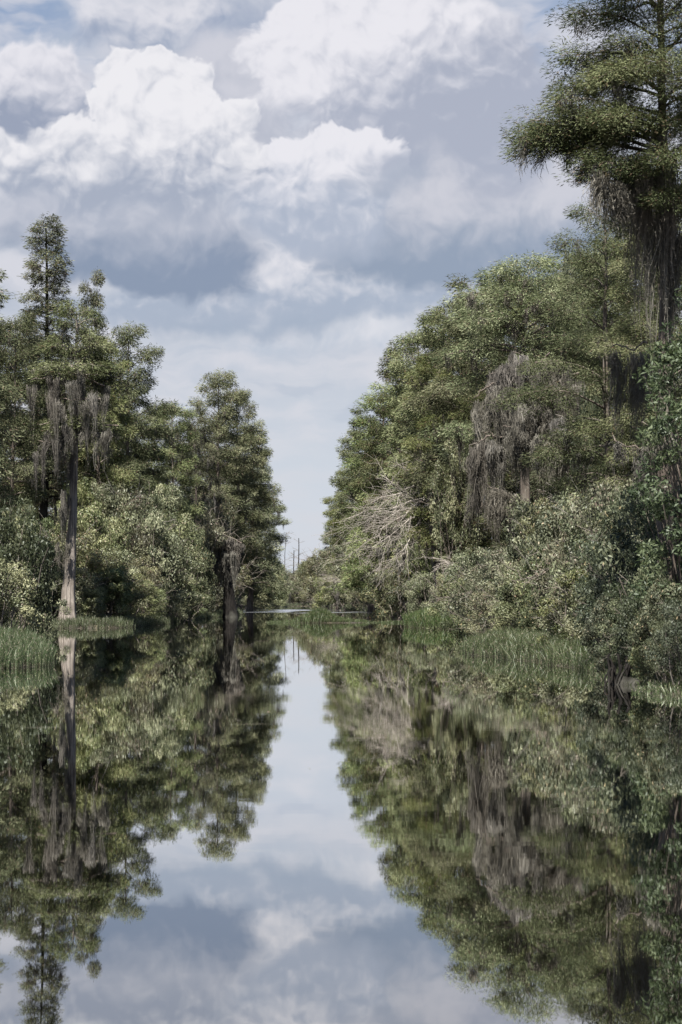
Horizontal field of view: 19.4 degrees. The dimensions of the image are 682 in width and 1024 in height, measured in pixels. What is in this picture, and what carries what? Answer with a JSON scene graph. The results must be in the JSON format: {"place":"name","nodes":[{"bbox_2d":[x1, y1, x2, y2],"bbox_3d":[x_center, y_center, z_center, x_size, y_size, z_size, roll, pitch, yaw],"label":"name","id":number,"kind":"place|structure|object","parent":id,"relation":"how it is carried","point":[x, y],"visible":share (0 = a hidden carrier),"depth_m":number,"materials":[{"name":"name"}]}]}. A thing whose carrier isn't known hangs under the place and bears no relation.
{"place":"outdoors","nodes":[
{"label":"outdoors","id":0,"kind":"place"},
{"bbox_2d":[0,606,681,1023],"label":"water","id":1,"kind":"structure","parent":0,"point":[220,820],"depth_m":15.33,"materials":[{"name":"liquid"}]},
{"bbox_2d":[0,0,681,598],"label":"sky","id":2,"kind":"structure","parent":0,"point":[276,190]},
{"bbox_2d":[1,600,681,696],"bbox_3d":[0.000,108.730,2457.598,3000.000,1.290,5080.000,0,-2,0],"label":"ground","id":3,"kind":"structure","parent":0,"point":[24,665],"depth_m":120.65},
{"bbox_2d":[0,268,25,589],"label":"cypress tree","id":4,"kind":"object","parent":3,"relation":"on","point":[6,495],"visible":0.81,"depth_m":120.12,"materials":[{"name":"green plant"}]},
{"bbox_2d":[0,558,49,631],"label":"shrub","id":5,"kind":"object","parent":3,"relation":"on","point":[20,604],"visible":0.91,"depth_m":95.89,"materials":[{"name":"green plant"}]},
{"bbox_2d":[0,495,62,634],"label":"shrub","id":6,"kind":"object","parent":3,"relation":"on","point":[41,601],"visible":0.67,"depth_m":99.32,"materials":[{"name":"green plant"}]},
{"bbox_2d":[0,312,63,522],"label":"cypress tree","id":7,"kind":"object","parent":3,"relation":"on","point":[27,353],"visible":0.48,"depth_m":142.13,"materials":[{"name":"green plant"}]},
{"bbox_2d":[0,624,63,667],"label":"sedge grass","id":8,"kind":"structure","parent":3,"relation":"on","point":[18,647],"depth_m":53.22,"materials":[{"name":"plant"}]},
{"bbox_2d":[13,211,85,527],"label":"cypress tree","id":9,"kind":"object","parent":3,"relation":"on","point":[50,273],"visible":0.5,"depth_m":150.61,"materials":[{"name":"plant"}]},
{"bbox_2d":[19,299,131,624],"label":"cypress tree","id":10,"kind":"object","parent":3,"relation":"on","point":[53,376],"visible":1,"depth_m":122.23,"materials":[{"name":"green plant"}]},
{"bbox_2d":[53,476,103,539],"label":"broadleaf tree","id":11,"kind":"object","parent":3,"relation":"on","point":[86,496],"visible":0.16,"depth_m":141.73,"materials":[{"name":"green plant"}]},
{"bbox_2d":[53,567,110,617],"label":"shrub","id":12,"kind":"object","parent":3,"relation":"on","point":[85,581],"visible":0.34,"depth_m":126.95,"materials":[{"name":"green plant"}]},
{"bbox_2d":[52,501,121,616],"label":"shrub","id":13,"kind":"object","parent":3,"relation":"on","point":[94,512],"visible":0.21,"depth_m":135.00,"materials":[{"name":"green plant"}]},
{"bbox_2d":[65,266,112,491],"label":"cypress tree","id":14,"kind":"object","parent":3,"relation":"on","point":[94,302],"visible":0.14,"depth_m":160.65,"materials":[{"name":"green plant"}]},
{"bbox_2d":[76,587,109,617],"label":"shrub","id":15,"kind":"object","parent":3,"relation":"on","point":[94,593],"visible":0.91,"depth_m":127.40,"materials":[{"name":"green plant"}]},
{"bbox_2d":[35,519,152,614],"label":"shrub","id":16,"kind":"object","parent":3,"relation":"on","point":[90,536],"visible":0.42,"depth_m":131.13,"materials":[{"name":"green plant"}]},
{"bbox_2d":[76,546,121,617],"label":"shrub","id":17,"kind":"object","parent":3,"relation":"on","point":[82,560],"visible":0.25,"depth_m":132.00,"materials":[{"name":"green plant"}]},
{"bbox_2d":[77,474,124,616],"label":"broadleaf tree","id":18,"kind":"object","parent":3,"relation":"on","point":[105,495],"visible":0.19,"depth_m":145.57,"materials":[{"name":"green plant"}]},
{"bbox_2d":[64,334,140,510],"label":"cypress tree","id":19,"kind":"object","parent":3,"relation":"on","point":[118,475],"visible":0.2,"depth_m":151.85,"materials":[{"name":"green plant"}]},
{"bbox_2d":[88,565,134,617],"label":"shrub","id":20,"kind":"object","parent":3,"relation":"on","point":[118,575],"visible":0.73,"depth_m":130.22,"materials":[{"name":"green plant"}]},
{"bbox_2d":[4,608,222,628],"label":"sedge grass","id":21,"kind":"structure","parent":3,"relation":"on","point":[120,621],"depth_m":124.82,"materials":[{"name":"plant"}]},
{"bbox_2d":[83,546,147,615],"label":"shrub","id":22,"kind":"object","parent":3,"relation":"on","point":[124,560],"visible":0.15,"depth_m":135.45,"materials":[{"name":"green plant"}]},
{"bbox_2d":[99,511,145,615],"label":"shrub","id":23,"kind":"object","parent":3,"relation":"on","point":[119,529],"visible":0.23,"depth_m":141.80,"materials":[{"name":"green plant"}]},
{"bbox_2d":[92,466,166,577],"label":"shrub","id":24,"kind":"object","parent":3,"relation":"on","point":[124,505],"visible":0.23,"depth_m":146.03,"materials":[{"name":"green plant"}]},
{"bbox_2d":[87,320,182,541],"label":"cypress tree","id":25,"kind":"object","parent":3,"relation":"on","point":[152,451],"visible":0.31,"depth_m":166.31,"materials":[{"name":"green plant"}]},
{"bbox_2d":[108,573,168,617],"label":"shrub","id":26,"kind":"object","parent":3,"relation":"on","point":[141,595],"visible":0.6,"depth_m":133.08,"materials":[{"name":"green plant"}]},
{"bbox_2d":[121,521,159,603],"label":"shrub","id":27,"kind":"object","parent":3,"relation":"on","point":[133,535],"visible":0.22,"depth_m":144.50,"materials":[{"name":"green plant"}]},
{"bbox_2d":[105,482,176,575],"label":"shrub","id":28,"kind":"object","parent":3,"relation":"on","point":[138,500],"visible":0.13,"depth_m":150.73,"materials":[{"name":"green plant"}]},
{"bbox_2d":[126,579,168,617],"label":"shrub","id":29,"kind":"object","parent":3,"relation":"on","point":[160,594],"visible":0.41,"depth_m":137.22,"materials":[{"name":"green plant"}]},
{"bbox_2d":[124,554,174,613],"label":"shrub","id":30,"kind":"object","parent":3,"relation":"on","point":[149,571],"visible":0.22,"depth_m":140.53,"materials":[{"name":"green plant"}]},
{"bbox_2d":[122,505,185,613],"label":"shrub","id":31,"kind":"object","parent":3,"relation":"on","point":[157,524],"visible":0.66,"depth_m":145.31,"materials":[{"name":"green plant"}]},
{"bbox_2d":[132,536,202,617],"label":"shrub","id":32,"kind":"object","parent":3,"relation":"on","point":[193,595],"visible":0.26,"depth_m":147.50,"materials":[{"name":"green plant"}]},
{"bbox_2d":[142,405,204,555],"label":"cypress tree","id":33,"kind":"object","parent":3,"relation":"on","point":[185,463],"visible":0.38,"depth_m":188.58,"materials":[{"name":"green plant"}]},
{"bbox_2d":[149,475,204,587],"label":"broadleaf tree","id":34,"kind":"object","parent":3,"relation":"on","point":[172,498],"visible":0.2,"depth_m":162.68,"materials":[{"name":"green plant"}]},
{"bbox_2d":[153,507,206,605],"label":"shrub","id":35,"kind":"object","parent":3,"relation":"on","point":[181,528],"visible":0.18,"depth_m":158.07,"materials":[{"name":"green plant"}]},
{"bbox_2d":[164,545,210,620],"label":"shrub","id":36,"kind":"object","parent":3,"relation":"on","point":[207,596],"visible":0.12,"depth_m":157.60,"materials":[{"name":"green plant"}]},
{"bbox_2d":[173,524,215,609],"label":"shrub","id":37,"kind":"object","parent":3,"relation":"on","point":[204,554],"visible":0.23,"depth_m":180.66,"materials":[{"name":"green plant"}]},
{"bbox_2d":[163,411,227,581],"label":"cypress tree","id":38,"kind":"object","parent":3,"relation":"on","point":[213,495],"visible":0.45,"depth_m":204.25,"materials":[{"name":"green plant"}]},
{"bbox_2d":[186,562,217,613],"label":"shrub","id":39,"kind":"object","parent":3,"relation":"on","point":[203,579],"visible":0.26,"depth_m":180.51,"materials":[{"name":"green plant"}]},
{"bbox_2d":[191,485,242,584],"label":"shrub","id":40,"kind":"object","parent":3,"relation":"on","point":[226,507],"visible":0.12,"depth_m":209.58,"materials":[{"name":"green plant"}]},
{"bbox_2d":[185,486,251,609],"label":"shrub","id":41,"kind":"object","parent":3,"relation":"on","point":[211,538],"visible":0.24,"depth_m":192.21,"materials":[{"name":"green plant"}]},
{"bbox_2d":[176,367,269,573],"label":"cypress tree","id":42,"kind":"object","parent":3,"relation":"on","point":[229,455],"visible":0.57,"depth_m":228.37,"materials":[{"name":"green plant"}]},
{"bbox_2d":[203,534,245,616],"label":"mossy snag","id":43,"kind":"object","parent":3,"relation":"on","point":[228,554],"visible":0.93,"depth_m":193.09,"materials":[{"name":"grey wood"}]},
{"bbox_2d":[203,377,282,610],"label":"cypress tree","id":44,"kind":"object","parent":3,"relation":"on","point":[254,550],"visible":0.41,"depth_m":242.61,"materials":[{"name":"green plant"}]},
{"bbox_2d":[227,419,293,611],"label":"cypress tree","id":45,"kind":"object","parent":3,"relation":"on","point":[267,565],"visible":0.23,"depth_m":274.39,"materials":[{"name":"green plant"}]},
{"bbox_2d":[248,462,291,609],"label":"cypress tree","id":46,"kind":"object","parent":3,"relation":"on","point":[279,522],"visible":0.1,"depth_m":319.04,"materials":[{"name":"green plant"}]},
{"bbox_2d":[285,543,350,608],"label":"shrub","id":47,"kind":"object","parent":3,"relation":"on","point":[320,560],"visible":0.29,"depth_m":330.21,"materials":[{"name":"green plant"}]},
{"bbox_2d":[266,606,403,622],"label":"sedge grass","id":48,"kind":"structure","parent":3,"relation":"on","point":[318,615],"depth_m":147.50,"materials":[{"name":"plant"}]},
{"bbox_2d":[320,459,365,603],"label":"cypress tree","id":49,"kind":"object","parent":3,"relation":"on","point":[326,513],"visible":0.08,"depth_m":319.62,"materials":[{"name":"green plant"}]},
{"bbox_2d":[328,404,394,612],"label":"cypress tree","id":50,"kind":"object","parent":3,"relation":"on","point":[344,511],"visible":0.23,"depth_m":254.36,"materials":[{"name":"green plant"}]},
{"bbox_2d":[327,381,407,614],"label":"cypress tree","id":51,"kind":"object","parent":3,"relation":"on","point":[370,404],"visible":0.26,"depth_m":224.88,"materials":[{"name":"green plant"}]},
{"bbox_2d":[312,449,454,602],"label":"dead tree","id":52,"kind":"object","parent":3,"relation":"on","point":[390,535],"visible":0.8,"depth_m":148.52,"materials":[{"name":"grey wood"}]},
{"bbox_2d":[350,341,422,604],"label":"cypress tree","id":53,"kind":"object","parent":3,"relation":"on","point":[377,463],"visible":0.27,"depth_m":211.91,"materials":[{"name":"green plant"}]},
{"bbox_2d":[357,560,427,618],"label":"shrub","id":54,"kind":"object","parent":3,"relation":"on","point":[391,600],"visible":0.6,"depth_m":175.18,"materials":[{"name":"green plant"}]},
{"bbox_2d":[367,329,454,570],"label":"cypress tree","id":55,"kind":"object","parent":3,"relation":"on","point":[400,365],"visible":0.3,"depth_m":186.44,"materials":[{"name":"green plant"}]},
{"bbox_2d":[397,571,435,613],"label":"shrub","id":56,"kind":"object","parent":3,"relation":"on","point":[410,596],"visible":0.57,"depth_m":159.25,"materials":[{"name":"green plant"}]},
{"bbox_2d":[389,351,472,601],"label":"cypress tree","id":57,"kind":"object","parent":3,"relation":"on","point":[413,445],"visible":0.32,"depth_m":147.76,"materials":[{"name":"green plant"}]},
{"bbox_2d":[384,294,491,582],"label":"cypress tree","id":58,"kind":"object","parent":3,"relation":"on","point":[431,323],"visible":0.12,"depth_m":163.69,"materials":[{"name":"green plant"}]},
{"bbox_2d":[401,605,485,629],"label":"sedge grass","id":59,"kind":"structure","parent":3,"relation":"on","point":[420,618],"depth_m":121.13,"materials":[{"name":"plant"}]},
{"bbox_2d":[417,438,483,583],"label":"broadleaf tree","id":60,"kind":"object","parent":3,"relation":"on","point":[442,512],"visible":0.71,"depth_m":127.81,"materials":[{"name":"green plant"}]},
{"bbox_2d":[433,578,494,634],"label":"shrub","id":61,"kind":"object","parent":3,"relation":"on","point":[460,630],"visible":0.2,"depth_m":98.48,"materials":[{"name":"green plant"}]},
{"bbox_2d":[439,547,494,632],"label":"shrub","id":62,"kind":"object","parent":3,"relation":"on","point":[466,563],"visible":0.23,"depth_m":102.37,"materials":[{"name":"green plant"}]},
{"bbox_2d":[391,273,543,572],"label":"cypress tree","id":63,"kind":"object","parent":3,"relation":"on","point":[439,399],"visible":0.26,"depth_m":140.00,"materials":[{"name":"green plant"}]},
{"bbox_2d":[427,537,517,635],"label":"shrub","id":64,"kind":"object","parent":3,"relation":"on","point":[471,583],"visible":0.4,"depth_m":87.98,"materials":[{"name":"green plant"}]},
{"bbox_2d":[432,392,513,578],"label":"cypress tree","id":65,"kind":"object","parent":3,"relation":"on","point":[466,415],"visible":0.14,"depth_m":129.75,"materials":[{"name":"green plant"}]},
{"bbox_2d":[431,312,519,558],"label":"cypress tree","id":66,"kind":"object","parent":3,"relation":"on","point":[469,372],"depth_m":150.40,"materials":[{"name":"green plant"}]},
{"bbox_2d":[448,582,505,633],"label":"shrub","id":67,"kind":"object","parent":3,"relation":"on","point":[481,608],"visible":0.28,"depth_m":80.64,"materials":[{"name":"green plant"}]},
{"bbox_2d":[479,545,527,625],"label":"shrub","id":68,"kind":"object","parent":3,"relation":"on","point":[515,566],"visible":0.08,"depth_m":76.23,"materials":[{"name":"green plant"}]},
{"bbox_2d":[444,253,563,534],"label":"cypress tree","id":69,"kind":"object","parent":3,"relation":"on","point":[556,265],"visible":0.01,"depth_m":151.27,"materials":[{"name":"green plant"}]},
{"bbox_2d":[463,382,553,567],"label":"cypress tree","id":70,"kind":"object","parent":3,"relation":"on","point":[502,540],"visible":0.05,"depth_m":122.05,"materials":[{"name":"green plant"}]},
{"bbox_2d":[482,570,550,628],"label":"shrub","id":71,"kind":"object","parent":3,"relation":"on","point":[506,587],"visible":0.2,"depth_m":74.02,"materials":[{"name":"green plant"}]},
{"bbox_2d":[417,250,621,547],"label":"cypress tree","id":72,"kind":"object","parent":3,"relation":"on","point":[518,433],"visible":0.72,"depth_m":97.14,"materials":[{"name":"green plant"}]},
{"bbox_2d":[491,492,564,628],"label":"shrub","id":73,"kind":"object","parent":3,"relation":"on","point":[514,541],"visible":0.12,"depth_m":77.94,"materials":[{"name":"green plant"}]},
{"bbox_2d":[503,543,563,631],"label":"shrub","id":74,"kind":"object","parent":3,"relation":"on","point":[525,592],"visible":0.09,"depth_m":70.12,"materials":[{"name":"green plant"}]},
{"bbox_2d":[511,577,563,634],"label":"shrub","id":75,"kind":"object","parent":3,"relation":"on","point":[529,625],"visible":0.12,"depth_m":68.04,"materials":[{"name":"green plant"}]},
{"bbox_2d":[508,489,582,622],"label":"shrub","id":76,"kind":"object","parent":3,"relation":"on","point":[525,521],"visible":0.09,"depth_m":72.93,"materials":[{"name":"green plant"}]},
{"bbox_2d":[504,302,596,526],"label":"cypress tree","id":77,"kind":"object","parent":3,"relation":"on","point":[533,479],"visible":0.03,"depth_m":117.48,"materials":[{"name":"green plant"}]},
{"bbox_2d":[526,582,575,641],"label":"shrub","id":78,"kind":"object","parent":3,"relation":"on","point":[561,609],"visible":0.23,"depth_m":61.45,"materials":[{"name":"green plant"}]},
{"bbox_2d":[518,494,596,631],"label":"shrub","id":79,"kind":"object","parent":3,"relation":"on","point":[546,531],"visible":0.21,"depth_m":70.19,"materials":[{"name":"green plant"}]},
{"bbox_2d":[511,478,606,633],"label":"shrub","id":80,"kind":"object","parent":3,"relation":"on","point":[541,584],"visible":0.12,"depth_m":66.48,"materials":[{"name":"green plant"}]},
{"bbox_2d":[541,253,590,477],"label":"broadleaf tree","id":81,"kind":"object","parent":3,"relation":"on","point":[565,270],"visible":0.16,"depth_m":112.32,"materials":[{"name":"green plant"}]},
{"bbox_2d":[535,565,599,644],"bbox_3d":[7.273,2.960,58.637,2.898,2.828,2.769,1,-3,-30],"label":"shrub","id":82,"kind":"object","parent":3,"relation":"on","point":[569,581],"visible":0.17,"depth_m":58.82,"materials":[{"name":"green plant"}]},
{"bbox_2d":[455,625,681,700],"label":"sedge grass","id":83,"kind":"structure","parent":3,"relation":"on","point":[514,643],"depth_m":57.57,"materials":[{"name":"plant"}]},
{"bbox_2d":[561,583,602,640],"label":"shrub","id":84,"kind":"object","parent":3,"relation":"on","point":[576,629],"visible":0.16,"depth_m":57.22,"materials":[{"name":"green plant"}]},
{"bbox_2d":[490,193,681,528],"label":"cypress tree","id":85,"kind":"object","parent":3,"relation":"on","point":[589,453],"visible":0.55,"depth_m":76.05,"materials":[{"name":"green plant"}]},
{"bbox_2d":[547,486,624,602],"bbox_3d":[8.338,1.936,63.466,3.296,5.652,3.573,1,-3,-28],"label":"shrub","id":86,"kind":"object","parent":3,"relation":"on","point":[572,533],"visible":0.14,"depth_m":63.60,"materials":[{"name":"green plant"}]},
{"bbox_2d":[567,387,604,507],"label":"broadleaf tree","id":87,"kind":"object","parent":3,"relation":"on","point":[584,410],"visible":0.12,"depth_m":88.15,"materials":[{"name":"green plant"}]},
{"bbox_2d":[497,0,681,580],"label":"cypress tree","id":88,"kind":"object","parent":3,"relation":"on","point":[644,191],"visible":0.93,"depth_m":43.65,"materials":[{"name":"green plant"}]},
{"bbox_2d":[549,468,645,615],"bbox_3d":[8.693,1.627,61.012,3.711,6.116,3.811,-2,-3,43],"label":"shrub","id":89,"kind":"object","parent":3,"relation":"on","point":[580,518],"visible":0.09,"depth_m":61.15,"materials":[{"name":"green plant"}]},
{"bbox_2d":[558,256,639,500],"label":"cypress tree","id":90,"kind":"object","parent":3,"relation":"on","point":[590,303],"visible":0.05,"depth_m":107.34,"materials":[{"name":"green plant"}]},
{"bbox_2d":[579,592,627,674],"bbox_3d":[6.333,2.944,46.982,1.502,2.121,1.578,1,-3,-23],"label":"shrub","id":91,"kind":"object","parent":3,"relation":"on","point":[599,614],"visible":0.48,"depth_m":46.74,"materials":[{"name":"green plant"}]},
{"bbox_2d":[568,527,643,646],"bbox_3d":[7.855,2.389,55.103,3.016,3.897,3.044,-1,-3,15],"label":"shrub","id":92,"kind":"object","parent":3,"relation":"on","point":[591,602],"visible":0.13,"depth_m":54.78,"materials":[{"name":"green plant"}]},
{"bbox_2d":[575,487,656,606],"bbox_3d":[8.497,1.877,57.277,3.369,5.160,3.207,2,-3,-40],"label":"shrub","id":93,"kind":"object","parent":3,"relation":"on","point":[614,508],"visible":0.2,"depth_m":57.29,"materials":[{"name":"green plant"}]},
{"bbox_2d":[594,597,638,675],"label":"shrub","id":94,"kind":"object","parent":3,"relation":"on","point":[611,606],"visible":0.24,"depth_m":43.39,"materials":[{"name":"green plant"}]},
{"bbox_2d":[578,504,657,651],"bbox_3d":[7.312,1.905,49.862,3.538,4.572,3.571,-1,-3,31],"label":"shrub","id":95,"kind":"object","parent":3,"relation":"on","point":[597,587],"visible":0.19,"depth_m":49.91,"materials":[{"name":"green plant"}]},
{"bbox_2d":[556,222,681,497],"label":"cypress tree","id":96,"kind":"object","parent":3,"relation":"on","point":[610,260],"visible":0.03,"depth_m":107.64,"materials":[{"name":"green plant"}]},
{"bbox_2d":[598,573,639,659],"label":"shrub","id":97,"kind":"object","parent":3,"relation":"on","point":[613,592],"visible":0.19,"depth_m":46.64,"materials":[{"name":"green plant"}]},
{"bbox_2d":[572,204,681,529],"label":"cypress tree","id":98,"kind":"object","parent":3,"relation":"on","point":[596,429],"visible":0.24,"depth_m":72.10,"materials":[{"name":"green plant"}]},
{"bbox_2d":[599,587,656,667],"bbox_3d":[6.473,2.630,42.591,1.791,2.314,1.808,2,-3,-43],"label":"shrub","id":99,"kind":"object","parent":3,"relation":"on","point":[622,634],"visible":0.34,"depth_m":42.45,"materials":[{"name":"green plant"}]},
{"bbox_2d":[604,654,652,684],"bbox_3d":[6.141,3.468,41.804,1.778,0.987,1.063,0,-2,0],"label":"root stump","id":100,"kind":"object","parent":3,"relation":"on","point":[615,679],"visible":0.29,"depth_m":41.72,"materials":[{"name":"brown wood"}]},
{"bbox_2d":[589,481,681,633],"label":"shrub","id":101,"kind":"object","parent":3,"relation":"on","point":[631,552],"visible":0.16,"depth_m":46.88,"materials":[{"name":"green plant"}]},
{"bbox_2d":[626,286,681,667],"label":"bay tree","id":102,"kind":"object","parent":3,"relation":"on","point":[659,428],"visible":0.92,"depth_m":40.63,"materials":[{"name":"green plant"}]},
{"bbox_2d":[627,607,681,683],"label":"shrub","id":103,"kind":"object","parent":3,"relation":"on","point":[638,669],"visible":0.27,"depth_m":40.26,"materials":[{"name":"green plant"}]},
{"bbox_2d":[628,574,681,682],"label":"shrub","id":104,"kind":"object","parent":3,"relation":"on","point":[643,625],"visible":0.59,"depth_m":39.71,"materials":[{"name":"green plant"}]},
{"bbox_2d":[639,621,681,684],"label":"shrub","id":105,"kind":"object","parent":3,"relation":"on","point":[666,673],"visible":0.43,"depth_m":38.43,"materials":[{"name":"green plant"}]},
{"bbox_2d":[644,596,681,689],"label":"shrub","id":106,"kind":"object","parent":3,"relation":"on","point":[669,630],"visible":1,"depth_m":37.38,"materials":[{"name":"green plant"}]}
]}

